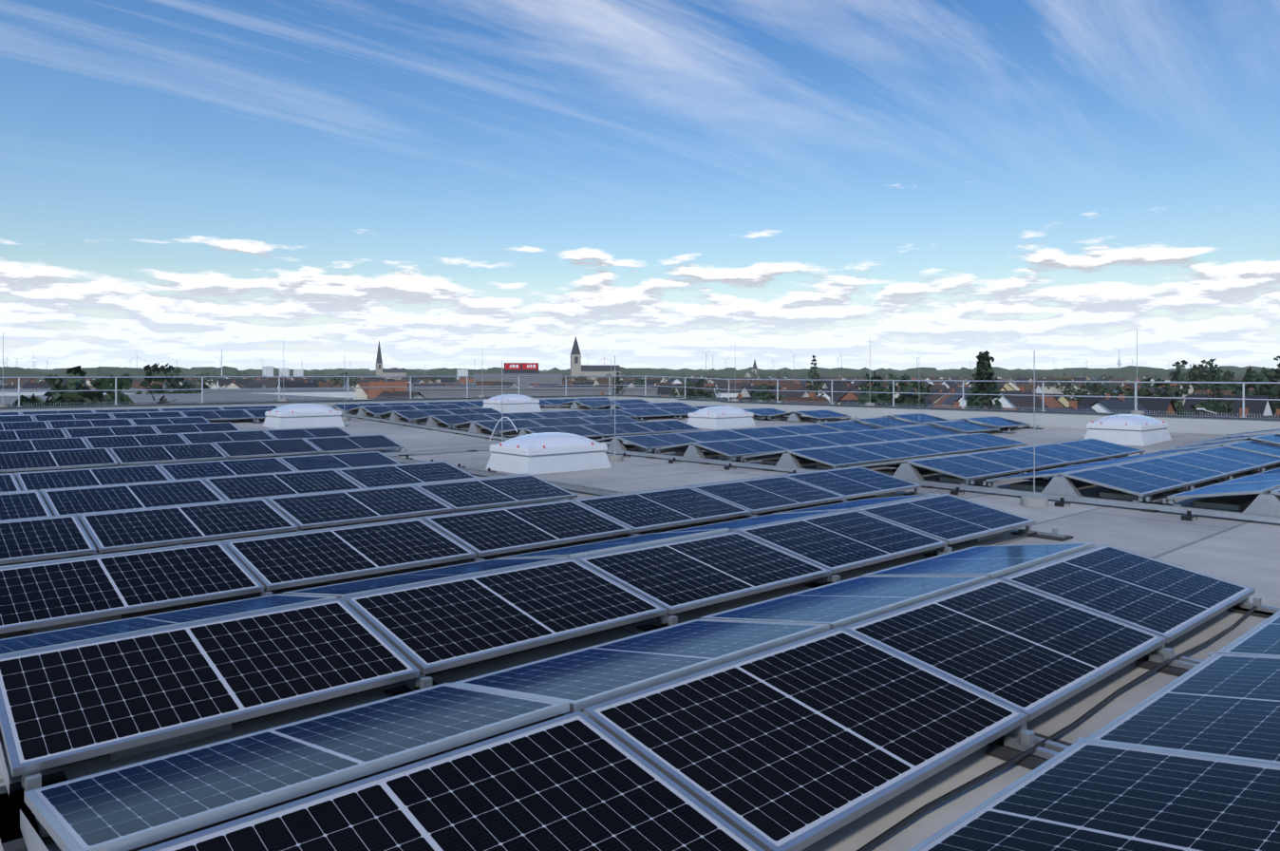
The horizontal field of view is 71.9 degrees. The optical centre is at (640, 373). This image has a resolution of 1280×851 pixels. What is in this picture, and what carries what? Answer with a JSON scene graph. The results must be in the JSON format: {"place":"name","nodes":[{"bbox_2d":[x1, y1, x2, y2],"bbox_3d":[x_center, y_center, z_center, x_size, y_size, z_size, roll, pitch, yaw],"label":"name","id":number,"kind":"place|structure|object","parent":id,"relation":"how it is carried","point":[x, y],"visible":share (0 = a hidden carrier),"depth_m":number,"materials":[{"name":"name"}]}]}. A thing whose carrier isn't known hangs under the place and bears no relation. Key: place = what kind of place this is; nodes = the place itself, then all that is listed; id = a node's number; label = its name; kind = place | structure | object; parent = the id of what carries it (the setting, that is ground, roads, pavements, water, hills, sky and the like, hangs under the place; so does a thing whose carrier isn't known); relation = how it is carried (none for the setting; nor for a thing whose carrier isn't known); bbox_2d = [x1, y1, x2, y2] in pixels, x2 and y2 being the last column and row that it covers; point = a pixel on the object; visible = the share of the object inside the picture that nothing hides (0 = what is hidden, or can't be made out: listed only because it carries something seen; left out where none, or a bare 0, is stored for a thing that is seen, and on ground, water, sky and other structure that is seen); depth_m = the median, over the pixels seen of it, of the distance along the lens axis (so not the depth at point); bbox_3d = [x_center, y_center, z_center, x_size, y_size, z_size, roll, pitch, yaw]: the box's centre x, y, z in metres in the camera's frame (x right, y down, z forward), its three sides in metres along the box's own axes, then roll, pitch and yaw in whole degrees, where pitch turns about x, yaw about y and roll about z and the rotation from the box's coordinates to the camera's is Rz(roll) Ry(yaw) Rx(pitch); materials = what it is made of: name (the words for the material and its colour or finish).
{"place":"outdoors","nodes":[
{"label":"outdoors","id":0,"kind":"place"},
{"bbox_2d":[0,0,1279,370],"label":"sky","id":1,"kind":"structure","parent":0,"point":[275,183],"materials":[{"name":"blue"}]},
{"bbox_2d":[0,404,1279,850],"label":"roof slab","id":2,"kind":"structure","parent":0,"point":[1244,553],"depth_m":8.10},
{"bbox_2d":[263,403,344,429],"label":"skylight dome","id":3,"kind":"structure","parent":2,"relation":"on","point":[300,415],"depth_m":24.53,"materials":[{"name":"white plastic"}]},
{"bbox_2d":[482,394,541,413],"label":"skylight dome","id":4,"kind":"structure","parent":2,"relation":"on","point":[515,403],"depth_m":32.66,"materials":[{"name":"white plastic"}]},
{"bbox_2d":[485,416,611,474],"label":"skylight dome","id":5,"kind":"structure","parent":2,"relation":"on","point":[542,453],"depth_m":15.41,"materials":[{"name":"white plastic"}]},
{"bbox_2d":[0,401,1279,850],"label":"panel mounting","id":6,"kind":"object","parent":2,"relation":"on","point":[21,827],"visible":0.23,"depth_m":5.84,"materials":[{"name":"metal"}]},
{"bbox_2d":[0,490,53,520],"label":"solar panel","id":7,"kind":"object","parent":6,"relation":"on","point":[21,505],"visible":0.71,"depth_m":9.83,"materials":[{"name":"glass"}]},
{"bbox_2d":[0,428,68,440],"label":"solar panel","id":8,"kind":"object","parent":6,"relation":"on","point":[28,434],"visible":0.58,"depth_m":18.98,"materials":[{"name":"glass"}]},
{"bbox_2d":[0,436,90,451],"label":"solar panel","id":9,"kind":"object","parent":6,"relation":"on","point":[30,444],"visible":0.58,"depth_m":17.09,"materials":[{"name":"glass"}]},
{"bbox_2d":[0,514,96,564],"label":"solar panel","id":10,"kind":"object","parent":6,"relation":"on","point":[29,539],"visible":1,"depth_m":7.90,"materials":[{"name":"glass"}]},
{"bbox_2d":[0,447,118,471],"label":"solar panel","id":11,"kind":"object","parent":6,"relation":"on","point":[29,461],"visible":1,"depth_m":15.09,"materials":[{"name":"glass"}]},
{"bbox_2d":[32,413,113,420],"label":"solar panel","id":12,"kind":"object","parent":6,"relation":"on","point":[59,417],"visible":0.6,"depth_m":23.59,"materials":[{"name":"glass"}]},
{"bbox_2d":[46,418,133,428],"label":"solar panel","id":13,"kind":"object","parent":6,"relation":"on","point":[86,423],"visible":0.52,"depth_m":21.80,"materials":[{"name":"glass"}]},
{"bbox_2d":[15,464,170,490],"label":"solar panel","id":14,"kind":"object","parent":6,"relation":"on","point":[60,479],"visible":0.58,"depth_m":12.41,"materials":[{"name":"glass"}]},
{"bbox_2d":[63,425,159,437],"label":"solar panel","id":15,"kind":"object","parent":6,"relation":"on","point":[73,432],"visible":0.54,"depth_m":19.96,"materials":[{"name":"glass"}]},
{"bbox_2d":[0,541,263,633],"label":"solar panel","id":16,"kind":"object","parent":6,"relation":"on","point":[46,594],"visible":0.97,"depth_m":6.22,"materials":[{"name":"glass"}]},
{"bbox_2d":[40,478,225,515],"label":"solar panel","id":17,"kind":"object","parent":6,"relation":"on","point":[79,500],"visible":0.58,"depth_m":10.55,"materials":[{"name":"glass"}]},
{"bbox_2d":[83,432,188,448],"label":"solar panel","id":18,"kind":"object","parent":6,"relation":"on","point":[106,442],"visible":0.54,"depth_m":18.13,"materials":[{"name":"glass"}]},
{"bbox_2d":[108,442,227,465],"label":"solar panel","id":19,"kind":"object","parent":6,"relation":"on","point":[156,454],"visible":0.96,"depth_m":16.22,"materials":[{"name":"glass"}]},
{"bbox_2d":[0,593,337,656],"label":"solar panel","id":20,"kind":"object","parent":6,"relation":"on","point":[90,632],"visible":0.76,"depth_m":5.19,"materials":[{"name":"glass"}]},
{"bbox_2d":[129,416,209,425],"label":"solar panel","id":21,"kind":"object","parent":6,"relation":"on","point":[167,421],"visible":0.54,"depth_m":22.98,"materials":[{"name":"glass"}]},
{"bbox_2d":[78,498,298,552],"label":"solar panel","id":22,"kind":"object","parent":6,"relation":"on","point":[130,529],"visible":1,"depth_m":8.70,"materials":[{"name":"glass"}]},
{"bbox_2d":[151,422,240,433],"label":"solar panel","id":23,"kind":"object","parent":6,"relation":"on","point":[191,427],"visible":0.56,"depth_m":21.14,"materials":[{"name":"glass"}]},
{"bbox_2d":[0,598,420,776],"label":"solar panel","id":24,"kind":"object","parent":6,"relation":"on","point":[65,705],"visible":0.98,"depth_m":4.30,"materials":[{"name":"glass"}]},
{"bbox_2d":[179,409,254,420],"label":"solar panel","id":25,"kind":"object","parent":6,"relation":"on","point":[229,414],"visible":0.77,"depth_m":25.85,"materials":[{"name":"glass"}]},
{"bbox_2d":[157,456,295,479],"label":"solar panel","id":26,"kind":"object","parent":6,"relation":"on","point":[207,469],"visible":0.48,"depth_m":13.59,"materials":[{"name":"glass"}]},
{"bbox_2d":[179,430,274,443],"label":"solar panel","id":27,"kind":"object","parent":6,"relation":"on","point":[212,437],"visible":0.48,"depth_m":19.32,"materials":[{"name":"glass"}]},
{"bbox_2d":[212,437,321,458],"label":"solar panel","id":28,"kind":"object","parent":6,"relation":"on","point":[234,449],"visible":0.94,"depth_m":17.39,"materials":[{"name":"glass"}]},
{"bbox_2d":[203,469,362,500],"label":"solar panel","id":29,"kind":"object","parent":6,"relation":"on","point":[245,486],"visible":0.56,"depth_m":11.73,"materials":[{"name":"glass"}]},
{"bbox_2d":[23,682,570,850],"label":"solar panel","id":30,"kind":"object","parent":6,"relation":"on","point":[127,807],"visible":1,"depth_m":3.26,"materials":[{"name":"glass"}]},
{"bbox_2d":[263,427,353,438],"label":"solar panel","id":31,"kind":"object","parent":6,"relation":"on","point":[306,432],"visible":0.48,"depth_m":20.50,"materials":[{"name":"glass"}]},
{"bbox_2d":[278,451,400,470],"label":"solar panel","id":32,"kind":"object","parent":6,"relation":"on","point":[334,461],"visible":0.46,"depth_m":14.77,"materials":[{"name":"glass"}]},
{"bbox_2d":[224,518,476,590],"bbox_3d":[-2.411,1.483,7.425,1.755,0.036,1.045,0,10,-41],"label":"solar panel","id":33,"kind":"object","parent":6,"relation":"on","point":[279,561],"visible":0.96,"depth_m":7.31,"materials":[{"name":"glass"}]},
{"bbox_2d":[303,433,403,452],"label":"solar panel","id":34,"kind":"object","parent":6,"relation":"on","point":[342,443],"visible":0.85,"depth_m":18.57,"materials":[{"name":"glass"}]},
{"bbox_2d":[265,485,453,528],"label":"solar panel","id":35,"kind":"object","parent":6,"relation":"on","point":[326,509],"visible":0.94,"depth_m":9.87,"materials":[{"name":"glass"}]},
{"bbox_2d":[336,461,477,488],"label":"solar panel","id":36,"kind":"object","parent":6,"relation":"on","point":[397,475],"visible":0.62,"depth_m":12.92,"materials":[{"name":"glass"}]},
{"bbox_2d":[282,556,567,600],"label":"solar panel","id":37,"kind":"object","parent":6,"relation":"on","point":[342,591],"visible":0.69,"depth_m":6.31,"materials":[{"name":"glass"}]},
{"bbox_2d":[138,710,765,850],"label":"solar panel","id":38,"kind":"object","parent":6,"relation":"on","point":[578,781],"visible":1,"depth_m":2.93,"materials":[{"name":"glass"}]},
{"bbox_2d":[414,474,577,511],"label":"solar panel","id":39,"kind":"object","parent":6,"relation":"on","point":[480,494],"visible":0.88,"depth_m":11.06,"materials":[{"name":"glass"}]},
{"bbox_2d":[343,558,667,674],"bbox_3d":[-0.821,1.482,5.620,1.755,0.035,1.045,0,10,-41],"label":"solar panel","id":40,"kind":"object","parent":6,"relation":"on","point":[431,627],"visible":0.92,"depth_m":5.49,"materials":[{"name":"glass"}]},
{"bbox_2d":[472,418,543,432],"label":"solar panel","id":41,"kind":"object","parent":6,"relation":"on","point":[507,424],"visible":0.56,"depth_m":24.03,"materials":[{"name":"glass"}]},
{"bbox_2d":[422,499,633,557],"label":"solar panel","id":42,"kind":"object","parent":6,"relation":"on","point":[489,532],"visible":0.94,"depth_m":8.50,"materials":[{"name":"glass"}]},
{"bbox_2d":[523,424,602,436],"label":"solar panel","id":43,"kind":"object","parent":6,"relation":"on","point":[580,430],"visible":0.69,"depth_m":22.39,"materials":[{"name":"glass"}]},
{"bbox_2d":[497,527,729,558],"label":"solar panel","id":44,"kind":"object","parent":6,"relation":"on","point":[607,546],"visible":0.79,"depth_m":7.43,"materials":[{"name":"glass"}]},
{"bbox_2d":[580,422,655,435],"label":"solar panel","id":45,"kind":"object","parent":6,"relation":"on","point":[621,428],"visible":0.85,"depth_m":23.38,"materials":[{"name":"glass"}]},
{"bbox_2d":[451,619,829,712],"bbox_3d":[0.045,1.486,4.644,1.755,0.037,1.045,0,-10,-41],"label":"solar panel","id":46,"kind":"object","parent":6,"relation":"on","point":[581,679],"visible":0.83,"depth_m":4.49,"materials":[{"name":"glass"}]},
{"bbox_2d":[616,432,698,449],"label":"solar panel","id":47,"kind":"object","parent":6,"relation":"on","point":[652,441],"visible":0.75,"depth_m":19.46,"materials":[{"name":"glass"}]},
{"bbox_2d":[572,486,752,532],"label":"solar panel","id":48,"kind":"object","parent":6,"relation":"on","point":[636,512],"visible":0.83,"depth_m":9.69,"materials":[{"name":"glass"}]},
{"bbox_2d":[632,419,701,432],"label":"solar panel","id":49,"kind":"object","parent":6,"relation":"on","point":[663,426],"visible":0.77,"depth_m":24.56,"materials":[{"name":"glass"}]},
{"bbox_2d":[576,530,831,614],"bbox_3d":[0.522,1.490,6.799,1.755,0.036,1.045,0,10,-41],"label":"solar panel","id":50,"kind":"object","parent":6,"relation":"on","point":[672,577],"visible":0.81,"depth_m":6.69,"materials":[{"name":"glass"}]},
{"bbox_2d":[676,429,752,441],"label":"solar panel","id":51,"kind":"object","parent":6,"relation":"on","point":[712,435],"visible":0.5,"depth_m":20.75,"materials":[{"name":"glass"}]},
{"bbox_2d":[693,438,788,456],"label":"solar panel","id":52,"kind":"object","parent":6,"relation":"on","point":[740,447],"visible":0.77,"depth_m":17.65,"materials":[{"name":"glass"}]},
{"bbox_2d":[660,508,848,532],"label":"solar panel","id":53,"kind":"object","parent":6,"relation":"on","point":[733,525],"visible":0.5,"depth_m":8.78,"materials":[{"name":"glass"}]},
{"bbox_2d":[727,426,800,437],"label":"solar panel","id":54,"kind":"object","parent":6,"relation":"on","point":[762,432],"visible":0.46,"depth_m":21.93,"materials":[{"name":"glass"}]},
{"bbox_2d":[690,475,846,513],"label":"solar panel","id":55,"kind":"object","parent":6,"relation":"on","point":[761,495],"visible":0.83,"depth_m":10.87,"materials":[{"name":"glass"}]},
{"bbox_2d":[753,434,840,450],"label":"solar panel","id":56,"kind":"object","parent":6,"relation":"on","point":[796,442],"visible":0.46,"depth_m":18.91,"materials":[{"name":"glass"}]},
{"bbox_2d":[583,626,1028,850],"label":"solar panel","id":57,"kind":"object","parent":6,"relation":"on","point":[800,743],"visible":0.88,"depth_m":3.65,"materials":[{"name":"glass"}]},
{"bbox_2d":[788,445,893,467],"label":"solar panel","id":58,"kind":"object","parent":6,"relation":"on","point":[839,456],"visible":1,"depth_m":15.84,"materials":[{"name":"glass"}]},
{"bbox_2d":[736,508,947,574],"bbox_3d":[1.850,1.484,7.975,1.755,0.037,1.045,0,10,-41],"label":"solar panel","id":59,"kind":"object","parent":6,"relation":"on","point":[836,542],"visible":0.83,"depth_m":7.87,"materials":[{"name":"glass"}]},
{"bbox_2d":[699,575,989,629],"bbox_3d":[1.384,1.484,5.822,1.755,0.036,1.045,0,-10,-41],"label":"solar panel","id":60,"kind":"object","parent":6,"relation":"on","point":[843,603],"visible":0.79,"depth_m":5.69,"materials":[{"name":"glass"}]},
{"bbox_2d":[805,431,887,445],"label":"solar panel","id":61,"kind":"object","parent":6,"relation":"on","point":[845,438],"visible":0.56,"depth_m":20.08,"materials":[{"name":"glass"}]},
{"bbox_2d":[783,466,921,499],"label":"solar panel","id":62,"kind":"object","parent":6,"relation":"on","point":[853,482],"visible":0.81,"depth_m":12.06,"materials":[{"name":"glass"}]},
{"bbox_2d":[773,492,940,513],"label":"solar panel","id":63,"kind":"object","parent":6,"relation":"on","point":[858,503],"visible":0.6,"depth_m":9.87,"materials":[{"name":"glass"}]},
{"bbox_2d":[853,428,929,440],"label":"solar panel","id":64,"kind":"object","parent":6,"relation":"on","point":[889,434],"visible":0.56,"depth_m":21.26,"materials":[{"name":"glass"}]},
{"bbox_2d":[847,440,944,460],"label":"solar panel","id":65,"kind":"object","parent":6,"relation":"on","point":[896,450],"visible":0.79,"depth_m":17.06,"materials":[{"name":"glass"}]},
{"bbox_2d":[893,424,966,437],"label":"solar panel","id":66,"kind":"object","parent":6,"relation":"on","point":[929,430],"visible":0.77,"depth_m":22.39,"materials":[{"name":"glass"}]},
{"bbox_2d":[899,436,988,454],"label":"solar panel","id":67,"kind":"object","parent":6,"relation":"on","point":[946,445],"visible":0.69,"depth_m":18.24,"materials":[{"name":"glass"}]},
{"bbox_2d":[856,493,1035,545],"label":"solar panel","id":68,"kind":"object","parent":6,"relation":"on","point":[950,519],"visible":0.85,"depth_m":9.06,"materials":[{"name":"glass"}]},
{"bbox_2d":[906,453,1022,480],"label":"solar panel","id":69,"kind":"object","parent":6,"relation":"on","point":[966,467],"visible":0.96,"depth_m":14.03,"materials":[{"name":"glass"}]},
{"bbox_2d":[930,420,999,432],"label":"solar panel","id":70,"kind":"object","parent":6,"relation":"on","point":[965,425],"visible":1,"depth_m":23.52,"materials":[{"name":"glass"}]},
{"bbox_2d":[862,542,1095,579],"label":"solar panel","id":71,"kind":"object","parent":6,"relation":"on","point":[992,561],"visible":0.79,"depth_m":6.87,"materials":[{"name":"glass"}]},
{"bbox_2d":[944,432,1027,449],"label":"solar panel","id":72,"kind":"object","parent":6,"relation":"on","point":[989,441],"visible":0.81,"depth_m":19.41,"materials":[{"name":"glass"}]},
{"bbox_2d":[842,577,1166,721],"bbox_3d":[2.098,1.486,5.000,1.755,0.035,1.045,0,10,-41],"label":"solar panel","id":73,"kind":"object","parent":6,"relation":"on","point":[1032,654],"visible":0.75,"depth_m":4.87,"materials":[{"name":"glass"}]},
{"bbox_2d":[964,448,1070,470],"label":"solar panel","id":74,"kind":"object","parent":6,"relation":"on","point":[1017,459],"visible":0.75,"depth_m":15.26,"materials":[{"name":"glass"}]},
{"bbox_2d":[985,464,1108,481],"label":"solar panel","id":75,"kind":"object","parent":6,"relation":"on","point":[1049,473],"visible":0.81,"depth_m":12.87,"materials":[{"name":"glass"}]},
{"bbox_2d":[1015,443,1110,464],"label":"solar panel","id":76,"kind":"object","parent":6,"relation":"on","point":[1066,453],"visible":0.75,"depth_m":16.45,"materials":[{"name":"glass"}]},
{"bbox_2d":[908,739,1279,850],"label":"solar panel","id":77,"kind":"object","parent":6,"relation":"on","point":[1082,795],"visible":1,"depth_m":3.02,"materials":[{"name":"glass"}]},
{"bbox_2d":[1055,438,1145,457],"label":"solar panel","id":78,"kind":"object","parent":6,"relation":"on","point":[1108,448],"visible":0.85,"depth_m":17.61,"materials":[{"name":"glass"}]},
{"bbox_2d":[1061,464,1189,496],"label":"solar panel","id":79,"kind":"object","parent":6,"relation":"on","point":[1137,482],"visible":0.96,"depth_m":12.22,"materials":[{"name":"glass"}]},
{"bbox_2d":[999,544,1255,642],"bbox_3d":[3.441,1.484,6.173,1.755,0.037,1.045,0,10,-41],"label":"solar panel","id":80,"kind":"object","parent":6,"relation":"on","point":[1170,602],"visible":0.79,"depth_m":6.06,"materials":[{"name":"glass"}]},
{"bbox_2d":[1113,457,1228,485],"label":"solar panel","id":81,"kind":"object","parent":6,"relation":"on","point":[1191,475],"visible":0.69,"depth_m":13.46,"materials":[{"name":"glass"}]},
{"bbox_2d":[1083,653,1279,765],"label":"solar panel","id":82,"kind":"object","parent":6,"relation":"on","point":[1226,705],"visible":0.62,"depth_m":3.91,"materials":[{"name":"glass"}]},
{"bbox_2d":[1156,451,1260,475],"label":"solar panel","id":83,"kind":"object","parent":6,"relation":"on","point":[1214,462],"visible":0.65,"depth_m":14.65,"materials":[{"name":"glass"}]},
{"bbox_2d":[1167,479,1279,499],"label":"solar panel","id":84,"kind":"object","parent":6,"relation":"on","point":[1240,488],"visible":0.96,"depth_m":11.13,"materials":[{"name":"glass"}]},
{"bbox_2d":[1192,446,1279,468],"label":"solar panel","id":85,"kind":"object","parent":6,"relation":"on","point":[1247,457],"visible":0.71,"depth_m":15.81,"materials":[{"name":"glass"}]},
{"bbox_2d":[1216,610,1279,656],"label":"solar panel","id":86,"kind":"object","parent":6,"relation":"on","point":[1262,638],"visible":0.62,"depth_m":5.08,"materials":[{"name":"glass"}]},
{"bbox_2d":[1223,439,1279,457],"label":"solar panel","id":87,"kind":"object","parent":6,"relation":"on","point":[1265,448],"visible":0.85,"depth_m":16.97,"materials":[{"name":"glass"}]},
{"bbox_2d":[49,405,1279,850],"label":"cables","id":88,"kind":"object","parent":2,"relation":"on","point":[868,846],"visible":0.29,"depth_m":11.21,"materials":[{"name":"black plastic"}]},
{"bbox_2d":[686,406,755,429],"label":"skylight dome","id":89,"kind":"structure","parent":2,"relation":"on","point":[720,417],"depth_m":27.27,"materials":[{"name":"white plastic"}]},
{"bbox_2d":[405,451,1197,521],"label":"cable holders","id":90,"kind":"object","parent":2,"relation":"on","point":[1188,516],"visible":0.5,"depth_m":12.37,"materials":[{"name":"plastic"}]},
{"bbox_2d":[1019,350,1048,507],"bbox_3d":[5.090,0.700,11.386,0.340,1.997,0.340,0,0,-41],"label":"lightning rod","id":91,"kind":"object","parent":2,"relation":"on","point":[1033,500],"visible":0.94,"depth_m":11.37,"materials":[{"name":"metal"}]},
{"bbox_2d":[1084,414,1171,446],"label":"skylight dome","id":92,"kind":"structure","parent":2,"relation":"on","point":[1133,429],"depth_m":20.53,"materials":[{"name":"white plastic"}]},
{"label":"ground","id":93,"kind":"structure","parent":0,"visible":0},
{"bbox_2d":[570,337,620,381],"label":"church tower","id":94,"kind":"structure","parent":93,"relation":"on","point":[577,368],"depth_m":994.77,"materials":[{"name":"paint"}]},
{"bbox_2d":[0,365,1279,381],"bbox_3d":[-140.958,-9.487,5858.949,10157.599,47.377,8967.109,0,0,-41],"label":"treeline","id":95,"kind":"object","parent":93,"relation":"on","point":[1129,372],"visible":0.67,"depth_m":1593.03,"materials":[{"name":"green plant"}]},
{"bbox_2d":[0,366,1279,417],"bbox_3d":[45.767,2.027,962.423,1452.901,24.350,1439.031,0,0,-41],"label":"city buildings","id":96,"kind":"structure","parent":93,"relation":"on","point":[1261,408],"depth_m":243.04,"materials":[{"name":"brick"}]},
{"bbox_2d":[0,350,1279,415],"bbox_3d":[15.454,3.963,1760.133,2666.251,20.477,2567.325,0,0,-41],"label":"trees","id":97,"kind":"object","parent":93,"relation":"on","point":[984,367],"visible":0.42,"depth_m":133.65,"materials":[{"name":"green plant"}]},
{"bbox_2d":[0,395,1279,435],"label":"parapet wall","id":98,"kind":"structure","parent":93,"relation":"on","point":[1204,424],"depth_m":27.56,"materials":[{"name":"paint"}]},
{"bbox_2d":[0,376,1279,417],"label":"railing","id":99,"kind":"object","parent":98,"relation":"on","point":[1243,399],"visible":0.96,"depth_m":29.20,"materials":[{"name":"metal"}]},
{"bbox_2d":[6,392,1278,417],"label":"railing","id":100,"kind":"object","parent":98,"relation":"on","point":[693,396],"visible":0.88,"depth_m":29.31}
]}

